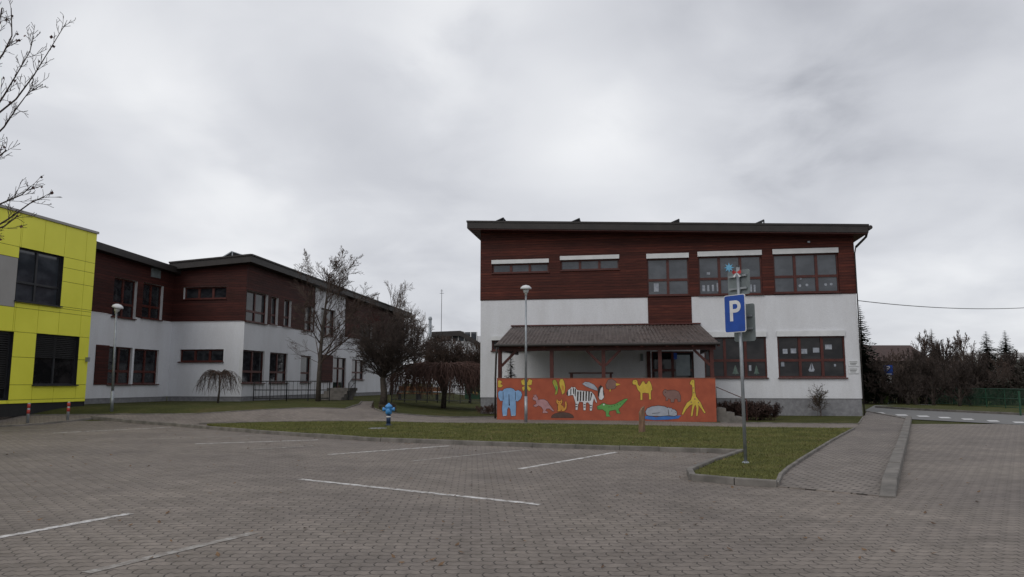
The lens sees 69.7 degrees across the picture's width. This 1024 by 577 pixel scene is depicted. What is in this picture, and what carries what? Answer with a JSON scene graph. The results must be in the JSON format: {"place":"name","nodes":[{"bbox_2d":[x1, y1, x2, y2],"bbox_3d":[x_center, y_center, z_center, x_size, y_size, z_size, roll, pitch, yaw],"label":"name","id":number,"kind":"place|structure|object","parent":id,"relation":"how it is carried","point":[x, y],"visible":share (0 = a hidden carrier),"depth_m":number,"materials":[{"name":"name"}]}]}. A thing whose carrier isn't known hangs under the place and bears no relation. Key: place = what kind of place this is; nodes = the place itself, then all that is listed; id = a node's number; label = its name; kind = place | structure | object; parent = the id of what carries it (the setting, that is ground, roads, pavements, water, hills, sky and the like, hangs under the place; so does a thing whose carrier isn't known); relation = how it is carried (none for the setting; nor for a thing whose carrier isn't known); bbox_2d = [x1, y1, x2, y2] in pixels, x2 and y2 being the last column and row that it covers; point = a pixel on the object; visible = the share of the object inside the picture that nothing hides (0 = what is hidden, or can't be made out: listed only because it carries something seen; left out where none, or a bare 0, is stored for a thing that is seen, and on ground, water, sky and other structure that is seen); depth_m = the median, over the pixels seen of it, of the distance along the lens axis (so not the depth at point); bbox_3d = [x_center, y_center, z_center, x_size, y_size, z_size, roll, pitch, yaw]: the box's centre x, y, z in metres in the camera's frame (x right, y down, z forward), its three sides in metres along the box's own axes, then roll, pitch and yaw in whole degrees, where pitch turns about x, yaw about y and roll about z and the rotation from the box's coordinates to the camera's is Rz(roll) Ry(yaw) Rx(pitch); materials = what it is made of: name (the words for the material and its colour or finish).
{"place":"outdoors","nodes":[
{"label":"outdoors","id":0,"kind":"place"},
{"bbox_2d":[0,401,857,427],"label":"path","id":1,"kind":"structure","parent":0,"point":[363,411],"depth_m":28.12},
{"bbox_2d":[432,331,480,394],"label":"hall building","id":2,"kind":"structure","parent":0,"point":[465,336],"depth_m":81.16,"materials":[{"name":"grey paint"}]},
{"bbox_2d":[435,332,476,340],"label":"window","id":3,"kind":"structure","parent":2,"relation":"in","point":[472,334],"depth_m":81.28,"materials":[{"name":"glass"}]},
{"bbox_2d":[0,0,1023,381],"label":"sky","id":4,"kind":"structure","parent":0,"point":[167,130],"materials":[{"name":"grey"}]},
{"bbox_2d":[207,421,847,479],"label":"lawn","id":5,"kind":"structure","parent":0,"point":[706,468],"depth_m":20.14,"materials":[{"name":"green plant"}]},
{"bbox_2d":[382,403,394,425],"bbox_3d":[-4.276,4.369,25.458,0.430,0.800,0.320,0,-7,0],"label":"fire hydrant","id":6,"kind":"object","parent":5,"relation":"on","point":[388,409],"visible":0.94,"depth_m":25.42,"materials":[{"name":"blue metal"}]},
{"bbox_2d":[639,406,644,431],"bbox_3d":[3.898,3.940,22.080,0.203,0.858,0.201,0,-7,0],"label":"wooden post","id":7,"kind":"object","parent":5,"relation":"on","point":[642,419],"visible":0.9,"depth_m":22.02,"materials":[{"name":"brown wood"}]},
{"bbox_2d":[724,265,755,462],"bbox_3d":[4.273,1.432,13.716,0.291,3.759,0.507,5,-9,-34],"label":"parking sign","id":8,"kind":"object","parent":5,"relation":"on","point":[739,313],"visible":0.92,"depth_m":13.75,"materials":[{"name":"metal"}]},
{"bbox_2d":[35,383,1023,423],"bbox_3d":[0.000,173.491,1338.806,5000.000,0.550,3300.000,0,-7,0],"label":"ground","id":9,"kind":"structure","parent":0,"point":[452,408],"depth_m":33.62,"materials":[{"name":"green plant"}]},
{"bbox_2d":[26,403,30,422],"bbox_3d":[-17.578,4.549,26.720,0.106,0.785,0.106,0,-7,0],"label":"bollard","id":10,"kind":"object","parent":9,"relation":"on","point":[28,412],"visible":0.93,"depth_m":26.69,"materials":[{"name":"metal"}]},
{"bbox_2d":[0,0,75,240],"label":"bare tree","id":11,"kind":"object","parent":9,"relation":"on","point":[9,43],"visible":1,"depth_m":13.49,"materials":[{"name":"brown plant"}]},
{"bbox_2d":[0,418,91,426],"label":"kerb","id":12,"kind":"structure","parent":9,"relation":"on","point":[84,419],"depth_m":26.48,"materials":[{"name":"concrete"}]},
{"bbox_2d":[0,204,98,416],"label":"office building","id":13,"kind":"structure","parent":9,"relation":"on","point":[47,266],"depth_m":29.40,"materials":[{"name":"yellow paint"}]},
{"bbox_2d":[0,331,13,399],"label":"window","id":14,"kind":"structure","parent":13,"relation":"in","point":[6,337],"depth_m":27.61,"materials":[{"name":"black glass"}]},
{"bbox_2d":[14,247,63,307],"bbox_3d":[-18.749,-0.412,29.168,0.672,2.109,2.302,0,-7,0],"label":"window","id":15,"kind":"structure","parent":13,"relation":"in","point":[39,274],"depth_m":29.30,"materials":[{"name":"black glass"}]},
{"bbox_2d":[32,333,79,385],"bbox_3d":[-18.564,2.925,29.909,0.698,2.059,2.346,0,-7,0],"label":"window","id":16,"kind":"structure","parent":13,"relation":"in","point":[56,357],"depth_m":30.04,"materials":[{"name":"black glass"}]},
{"bbox_2d":[110,304,122,411],"bbox_3d":[-15.961,2.770,29.499,0.427,4.331,0.438,0,-7,0],"label":"street lamp","id":17,"kind":"object","parent":9,"relation":"on","point":[117,307],"visible":1,"depth_m":29.49,"materials":[{"name":"metal"}]},
{"bbox_2d":[30,401,361,415],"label":"kerb","id":18,"kind":"structure","parent":9,"relation":"on","point":[191,413],"depth_m":28.55,"materials":[{"name":"concrete"}]},
{"bbox_2d":[193,369,242,402],"bbox_3d":[-14.428,4.835,36.309,2.279,1.683,1.688,-3,-8,23],"label":"weeping tree","id":19,"kind":"object","parent":9,"relation":"on","point":[213,374],"visible":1,"depth_m":36.26,"materials":[{"name":"brown plant"}]},
{"bbox_2d":[84,241,410,403],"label":"school building","id":20,"kind":"structure","parent":9,"relation":"on","point":[240,303],"depth_m":40.24,"materials":[{"name":"grey paint"}]},
{"bbox_2d":[107,346,132,384],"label":"window","id":21,"kind":"structure","parent":20,"relation":"in","point":[123,358],"depth_m":36.80,"materials":[{"name":"black glass"}]},
{"bbox_2d":[111,277,137,319],"bbox_3d":[-19.509,0.521,36.927,0.585,2.000,1.786,0,-7,0],"label":"window","id":22,"kind":"structure","parent":20,"relation":"in","point":[125,290],"depth_m":37.23,"materials":[{"name":"black glass"}]},
{"bbox_2d":[132,349,158,384],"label":"window","id":23,"kind":"structure","parent":20,"relation":"in","point":[145,370],"depth_m":38.64,"materials":[{"name":"black glass"}]},
{"bbox_2d":[137,282,163,320],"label":"window","id":24,"kind":"structure","parent":20,"relation":"in","point":[152,304],"depth_m":39.30,"materials":[{"name":"black glass"}]},
{"bbox_2d":[177,349,223,362],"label":"window","id":25,"kind":"structure","parent":20,"relation":"in","point":[186,355],"depth_m":40.23,"materials":[{"name":"black glass"}]},
{"bbox_2d":[182,286,226,299],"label":"window","id":26,"kind":"structure","parent":20,"relation":"in","point":[190,293],"depth_m":40.67,"materials":[{"name":"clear glass"}]},
{"bbox_2d":[238,350,265,383],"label":"window","id":27,"kind":"structure","parent":20,"relation":"in","point":[251,362],"depth_m":40.77,"materials":[{"name":"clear glass"}]},
{"bbox_2d":[245,290,267,324],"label":"window","id":28,"kind":"structure","parent":20,"relation":"in","point":[257,303],"depth_m":41.53,"materials":[{"name":"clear glass"}]},
{"bbox_2d":[270,297,278,325],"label":"window","id":29,"kind":"structure","parent":20,"relation":"in","point":[274,309],"depth_m":43.53,"materials":[{"name":"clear glass"}]},
{"bbox_2d":[269,352,288,383],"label":"window","id":30,"kind":"structure","parent":20,"relation":"in","point":[278,361],"depth_m":43.91,"materials":[{"name":"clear glass"}]},
{"bbox_2d":[283,300,291,327],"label":"window","id":31,"kind":"structure","parent":20,"relation":"in","point":[287,309],"depth_m":45.17,"materials":[{"name":"clear glass"}]},
{"bbox_2d":[300,355,311,382],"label":"window","id":32,"kind":"structure","parent":20,"relation":"in","point":[305,372],"depth_m":47.51,"materials":[{"name":"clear glass"}]},
{"bbox_2d":[303,306,313,331],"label":"window","id":33,"kind":"structure","parent":20,"relation":"in","point":[307,327],"depth_m":48.11,"materials":[{"name":"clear glass"}]},
{"bbox_2d":[320,308,335,336],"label":"window","id":34,"kind":"structure","parent":20,"relation":"in","point":[326,328],"depth_m":51.10,"materials":[{"name":"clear glass"}]},
{"bbox_2d":[333,357,345,387],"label":"door","id":35,"kind":"structure","parent":20,"relation":"in","point":[339,365],"depth_m":52.95,"materials":[{"name":"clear glass"}]},
{"bbox_2d":[352,359,363,379],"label":"window","id":36,"kind":"structure","parent":20,"relation":"in","point":[356,370],"depth_m":56.37,"materials":[{"name":"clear glass"}]},
{"bbox_2d":[253,381,329,400],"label":"railing","id":37,"kind":"object","parent":9,"relation":"on","point":[286,398],"visible":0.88,"depth_m":40.11,"materials":[{"name":"black metal"}]},
{"bbox_2d":[287,247,387,400],"bbox_3d":[-9.991,1.835,40.794,5.472,8.779,5.485,4,-8,-29],"label":"bare tree","id":38,"kind":"object","parent":9,"relation":"on","point":[332,283],"visible":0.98,"depth_m":39.82,"materials":[{"name":"brown plant"}]},
{"bbox_2d":[321,388,356,399],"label":"steps","id":39,"kind":"structure","parent":9,"relation":"on","point":[338,393],"depth_m":42.09,"materials":[{"name":"concrete"}]},
{"bbox_2d":[348,374,355,399],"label":"railing","id":40,"kind":"object","parent":9,"relation":"on","point":[354,383],"visible":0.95,"depth_m":42.69,"materials":[{"name":"black metal"}]},
{"bbox_2d":[342,307,443,404],"bbox_3d":[-6.421,3.482,38.420,5.117,5.180,5.060,-3,-8,20],"label":"bare tree","id":41,"kind":"object","parent":9,"relation":"on","point":[382,353],"visible":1,"depth_m":38.15,"materials":[{"name":"brown plant"}]},
{"bbox_2d":[384,281,426,394],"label":"bare tree","id":42,"kind":"object","parent":9,"relation":"on","point":[399,301],"visible":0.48,"depth_m":62.15,"materials":[{"name":"dark twig"},{"name":"grey bark"}]},
{"bbox_2d":[90,416,737,453],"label":"kerb","id":43,"kind":"structure","parent":9,"relation":"on","point":[554,445],"depth_m":18.23,"materials":[{"name":"concrete"}]},
{"bbox_2d":[405,306,429,392],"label":"bare tree","id":44,"kind":"object","parent":9,"relation":"on","point":[410,313],"visible":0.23,"depth_m":65.86,"materials":[{"name":"brown plant"}]},
{"bbox_2d":[428,317,431,384],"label":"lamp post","id":45,"kind":"object","parent":9,"relation":"on","point":[430,322],"visible":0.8,"depth_m":75.02,"materials":[{"name":"metal"}]},
{"bbox_2d":[370,401,493,417],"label":"kerb","id":46,"kind":"structure","parent":9,"relation":"on","point":[433,415],"depth_m":32.18,"materials":[{"name":"concrete"}]},
{"bbox_2d":[386,361,479,407],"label":"weeping tree","id":47,"kind":"object","parent":9,"relation":"on","point":[467,371],"visible":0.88,"depth_m":40.91,"materials":[{"name":"brown plant"}]},
{"bbox_2d":[391,381,480,403],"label":"fence","id":48,"kind":"object","parent":9,"relation":"on","point":[437,400],"visible":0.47,"depth_m":48.50,"materials":[{"name":"black metal"}]},
{"bbox_2d":[416,335,475,389],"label":"bare shrub","id":49,"kind":"object","parent":9,"relation":"on","point":[448,353],"visible":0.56,"depth_m":52.99,"materials":[{"name":"brown plant"}]},
{"bbox_2d":[451,339,479,402],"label":"bare shrub","id":50,"kind":"object","parent":9,"relation":"on","point":[474,358],"visible":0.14,"depth_m":55.47,"materials":[{"name":"brown plant"}]},
{"bbox_2d":[475,404,496,413],"bbox_3d":[-1.231,5.960,36.323,0.868,0.639,1.565,4,-8,-27],"label":"shrub","id":51,"kind":"object","parent":9,"relation":"on","point":[488,409],"visible":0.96,"depth_m":36.33,"materials":[{"name":"brown plant"}]},
{"bbox_2d":[0,421,1023,576],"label":"parking lot","id":52,"kind":"structure","parent":9,"relation":"on","point":[966,534],"depth_m":8.66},
{"bbox_2d":[0,513,133,537],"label":"parking line","id":53,"kind":"object","parent":52,"relation":"on","point":[30,531],"visible":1,"depth_m":7.79,"materials":[{"name":"white paint"}]},
{"bbox_2d":[82,532,256,572],"bbox_3d":[-2.997,2.362,6.638,0.110,0.001,1.770,-4,-8,26],"label":"parking line","id":54,"kind":"object","parent":52,"relation":"on","point":[162,554],"visible":1,"depth_m":6.51,"materials":[{"name":"paint"}]},
{"bbox_2d":[328,446,441,454],"bbox_3d":[-2.701,3.647,16.626,3.227,0.001,0.110,7,-10,-42],"label":"parking line","id":55,"kind":"object","parent":52,"relation":"on","point":[386,450],"visible":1,"depth_m":16.46,"materials":[{"name":"white paint"}]},
{"bbox_2d":[298,479,539,504],"bbox_3d":[-1.488,2.840,10.353,4.420,0.001,0.110,-5,-9,33],"label":"parking line","id":56,"kind":"object","parent":52,"relation":"on","point":[424,492],"visible":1,"depth_m":10.14,"materials":[{"name":"white paint"}]},
{"bbox_2d":[413,449,529,460],"bbox_3d":[-0.767,3.504,15.515,0.110,0.001,3.392,-7,-10,42],"label":"parking line","id":57,"kind":"object","parent":52,"relation":"on","point":[469,455],"visible":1,"depth_m":15.32,"materials":[{"name":"paint"}]},
{"bbox_2d":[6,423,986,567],"bbox_3d":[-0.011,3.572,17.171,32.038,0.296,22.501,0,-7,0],"label":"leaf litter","id":58,"kind":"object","parent":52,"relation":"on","point":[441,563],"visible":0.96,"depth_m":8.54,"materials":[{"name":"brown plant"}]},
{"bbox_2d":[517,452,616,468],"bbox_3d":[1.205,3.376,14.517,0.110,0.001,3.812,-5,-9,34],"label":"parking line","id":59,"kind":"object","parent":52,"relation":"on","point":[565,460],"visible":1,"depth_m":14.33,"materials":[{"name":"white paint"}]},
{"bbox_2d":[199,420,825,427],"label":"kerb","id":60,"kind":"structure","parent":9,"relation":"on","point":[436,422],"depth_m":26.62,"materials":[{"name":"concrete"}]},
{"bbox_2d":[520,285,530,421],"bbox_3d":[0.547,2.529,28.579,0.440,5.376,0.438,0,-7,0],"label":"street lamp","id":61,"kind":"object","parent":9,"relation":"on","point":[525,288],"visible":0.94,"depth_m":28.54,"materials":[{"name":"metal"}]},
{"bbox_2d":[497,378,716,421],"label":"mural wall","id":62,"kind":"structure","parent":9,"relation":"on","point":[671,399],"depth_m":29.79,"materials":[{"name":"orange paint"}]},
{"bbox_2d":[466,217,872,415],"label":"school building","id":63,"kind":"structure","parent":9,"relation":"on","point":[801,296],"depth_m":36.08,"materials":[{"name":"white paint"}]},
{"bbox_2d":[491,336,502,351],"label":"window","id":64,"kind":"structure","parent":63,"relation":"in","point":[495,339],"depth_m":37.41,"materials":[{"name":"clear glass"}]},
{"bbox_2d":[491,259,548,273],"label":"window","id":65,"kind":"structure","parent":63,"relation":"in","point":[515,266],"depth_m":37.73,"materials":[{"name":"grey glass"}]},
{"bbox_2d":[560,254,619,270],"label":"window","id":66,"kind":"structure","parent":63,"relation":"in","point":[583,262],"depth_m":37.18,"materials":[{"name":"grey glass"}]},
{"bbox_2d":[494,323,719,417],"bbox_3d":[4.105,3.519,33.080,9.511,4.362,6.672,-1,-7,9],"label":"porch canopy","id":67,"kind":"object","parent":63,"relation":"attached to","point":[659,337],"visible":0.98,"depth_m":31.05,"materials":[{"name":"brown wood"}]},
{"bbox_2d":[646,253,689,296],"bbox_3d":[7.732,-0.661,36.543,2.106,2.138,0.560,-1,-7,7],"label":"window","id":68,"kind":"structure","parent":63,"relation":"in","point":[667,273],"depth_m":36.51,"materials":[{"name":"grey glass"}]},
{"bbox_2d":[651,351,693,377],"bbox_3d":[7.848,4.094,35.912,2.020,2.041,0.457,0,-7,4],"label":"door","id":69,"kind":"structure","parent":63,"relation":"in","point":[675,364],"depth_m":35.91,"materials":[{"name":"grey glass"}]},
{"bbox_2d":[697,250,763,295],"bbox_3d":[10.644,-0.742,35.977,3.065,2.192,0.726,0,-7,1],"label":"window","id":70,"kind":"structure","parent":63,"relation":"in","point":[713,278],"depth_m":36.06,"materials":[{"name":"grey glass"}]},
{"bbox_2d":[704,331,768,378],"bbox_3d":[10.746,3.208,35.451,2.966,2.254,0.710,0,-7,1],"label":"window","id":71,"kind":"structure","parent":63,"relation":"in","point":[726,355],"depth_m":35.46,"materials":[{"name":"grey glass"}]},
{"bbox_2d":[772,247,840,293],"bbox_3d":[14.122,-0.836,35.402,3.042,2.181,0.722,0,-7,1],"label":"window","id":72,"kind":"structure","parent":63,"relation":"in","point":[800,270],"depth_m":35.44,"materials":[{"name":"grey glass"}]},
{"bbox_2d":[776,330,847,378],"bbox_3d":[14.176,3.136,34.882,3.103,2.260,0.733,0,-7,1],"label":"window","id":73,"kind":"structure","parent":63,"relation":"in","point":[801,354],"depth_m":34.92,"materials":[{"name":"grey glass"}]},
{"bbox_2d":[858,300,1014,308],"bbox_3d":[25.044,0.763,39.471,19.878,0.960,0.036,4,-8,-28],"label":"overhead cable","id":74,"kind":"object","parent":63,"relation":"attached to","point":[943,307],"visible":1,"depth_m":38.29,"materials":[{"name":"black metal"}]},
{"bbox_2d":[686,449,776,487],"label":"kerb","id":75,"kind":"structure","parent":9,"relation":"on","point":[692,475],"depth_m":11.12,"materials":[{"name":"concrete"}]},
{"bbox_2d":[716,387,747,421],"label":"steps","id":76,"kind":"structure","parent":9,"relation":"on","point":[723,414],"depth_m":29.21,"materials":[{"name":"concrete"}]},
{"bbox_2d":[717,399,782,419],"bbox_3d":[9.763,5.053,30.739,3.011,0.938,1.839,-5,-9,36],"label":"shrub","id":77,"kind":"object","parent":9,"relation":"on","point":[760,410],"visible":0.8,"depth_m":30.35,"materials":[{"name":"red plant"}]},
{"bbox_2d":[720,416,863,423],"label":"kerb","id":78,"kind":"structure","parent":9,"relation":"on","point":[797,423],"depth_m":27.35,"materials":[{"name":"concrete"}]},
{"bbox_2d":[776,428,854,485],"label":"kerb","id":79,"kind":"structure","parent":9,"relation":"on","point":[783,472],"depth_m":14.45,"materials":[{"name":"concrete"}]},
{"bbox_2d":[806,383,828,415],"bbox_3d":[14.011,5.099,33.831,1.162,1.523,0.983,0,-7,0],"label":"shrub","id":80,"kind":"object","parent":9,"relation":"on","point":[816,402],"visible":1,"depth_m":33.70,"materials":[{"name":"green plant"}]},
{"bbox_2d":[858,307,893,403],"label":"conifer","id":81,"kind":"object","parent":9,"relation":"on","point":[865,368],"visible":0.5,"depth_m":54.24,"materials":[{"name":"green plant"}]},
{"bbox_2d":[863,355,898,403],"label":"bare tree","id":82,"kind":"object","parent":9,"relation":"on","point":[876,367],"visible":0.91,"depth_m":53.28,"materials":[{"name":"brown plant"}]},
{"bbox_2d":[859,345,920,396],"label":"house","id":83,"kind":"structure","parent":9,"relation":"on","point":[883,349],"depth_m":82.22,"materials":[{"name":"brown tile"}]},
{"bbox_2d":[879,416,911,497],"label":"kerb","id":84,"kind":"structure","parent":9,"relation":"on","point":[890,480],"depth_m":12.18,"materials":[{"name":"concrete"}]},
{"bbox_2d":[881,348,911,403],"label":"bare tree","id":85,"kind":"object","parent":9,"relation":"on","point":[895,357],"visible":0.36,"depth_m":55.73,"materials":[{"name":"brown plant"}]},
{"bbox_2d":[890,358,925,404],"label":"bare tree","id":86,"kind":"object","parent":9,"relation":"on","point":[905,390],"visible":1,"depth_m":48.31,"materials":[{"name":"brown plant"}]},
{"bbox_2d":[888,348,932,404],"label":"bare tree","id":87,"kind":"object","parent":9,"relation":"on","point":[916,356],"visible":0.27,"depth_m":52.43,"materials":[{"name":"brown plant"}]},
{"bbox_2d":[910,330,937,367],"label":"bare tree","id":88,"kind":"object","parent":9,"relation":"on","point":[925,344],"visible":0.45,"depth_m":65.70,"materials":[{"name":"grey plant"}]},
{"bbox_2d":[913,356,956,404],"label":"tree","id":89,"kind":"object","parent":9,"relation":"on","point":[929,373],"visible":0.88,"depth_m":49.34,"materials":[{"name":"brown plant"}]},
{"bbox_2d":[862,363,1023,404],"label":"hedge","id":90,"kind":"object","parent":9,"relation":"on","point":[1006,387],"visible":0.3,"depth_m":51.39,"materials":[{"name":"brown plant"}]},
{"bbox_2d":[924,337,972,397],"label":"bare tree","id":91,"kind":"object","parent":9,"relation":"on","point":[937,352],"visible":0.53,"depth_m":57.56,"materials":[{"name":"brown plant"}]},
{"bbox_2d":[875,406,1023,414],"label":"kerb","id":92,"kind":"structure","parent":9,"relation":"on","point":[987,412],"depth_m":38.35,"materials":[{"name":"concrete"}]},
{"bbox_2d":[876,388,1023,408],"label":"fence","id":93,"kind":"object","parent":9,"relation":"on","point":[983,398],"visible":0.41,"depth_m":45.92,"materials":[{"name":"metal"}]},
{"bbox_2d":[885,404,1023,412],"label":"verge","id":94,"kind":"structure","parent":9,"relation":"on","point":[965,408],"depth_m":41.17,"materials":[{"name":"green plant"}]},
{"bbox_2d":[931,358,979,405],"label":"tree","id":95,"kind":"object","parent":9,"relation":"on","point":[962,377],"visible":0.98,"depth_m":48.39,"materials":[{"name":"brown plant"}]},
{"bbox_2d":[947,330,978,398],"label":"bare tree","id":96,"kind":"object","parent":9,"relation":"on","point":[960,346],"visible":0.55,"depth_m":69.61,"materials":[{"name":"brown plant"}]},
{"bbox_2d":[953,349,1002,404],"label":"bare tree","id":97,"kind":"object","parent":9,"relation":"on","point":[982,363],"visible":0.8,"depth_m":51.17,"materials":[{"name":"brown plant"}]},
{"bbox_2d":[973,331,1016,398],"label":"conifer","id":98,"kind":"object","parent":9,"relation":"on","point":[986,350],"visible":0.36,"depth_m":71.51,"materials":[{"name":"green plant"}]},
{"bbox_2d":[986,354,1020,390],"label":"bare tree","id":99,"kind":"object","parent":9,"relation":"on","point":[999,363],"visible":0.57,"depth_m":53.62,"materials":[{"name":"grey plant"}]},
{"bbox_2d":[994,330,1020,379],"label":"conifer","id":100,"kind":"object","parent":9,"relation":"on","point":[1005,348],"visible":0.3,"depth_m":73.80,"materials":[{"name":"green plant"}]},
{"bbox_2d":[1002,350,1023,396],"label":"bare tree","id":101,"kind":"object","parent":9,"relation":"on","point":[1011,361],"visible":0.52,"depth_m":55.82,"materials":[{"name":"brown plant"}]},
{"bbox_2d":[777,412,904,495],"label":"sidewalk","id":102,"kind":"structure","parent":0,"point":[856,460],"depth_m":13.86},
{"bbox_2d":[866,404,1023,424],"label":"road","id":103,"kind":"structure","parent":0,"point":[981,417],"depth_m":33.09,"materials":[{"name":"grey asphalt"}]},
{"bbox_2d":[962,353,1023,380],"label":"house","id":104,"kind":"structure","parent":0,"point":[1022,354],"depth_m":91.78,"materials":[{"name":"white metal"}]},
{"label":"terrace","id":105,"kind":"structure","parent":0,"visible":0},
{"bbox_2d":[504,354,516,377],"bbox_3d":[-0.048,3.975,32.135,1.020,2.316,1.021,0,-7,0],"label":"conifer","id":106,"kind":"object","parent":105,"relation":"on","point":[511,375],"visible":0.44,"depth_m":32.19,"materials":[{"name":"green plant"}]},
{"bbox_2d":[569,372,612,377],"bbox_3d":[3.443,4.378,31.930,1.900,1.464,0.700,-1,-7,9],"label":"table","id":107,"kind":"object","parent":105,"relation":"on","point":[572,373],"visible":0.49,"depth_m":31.70,"materials":[{"name":"wood"}]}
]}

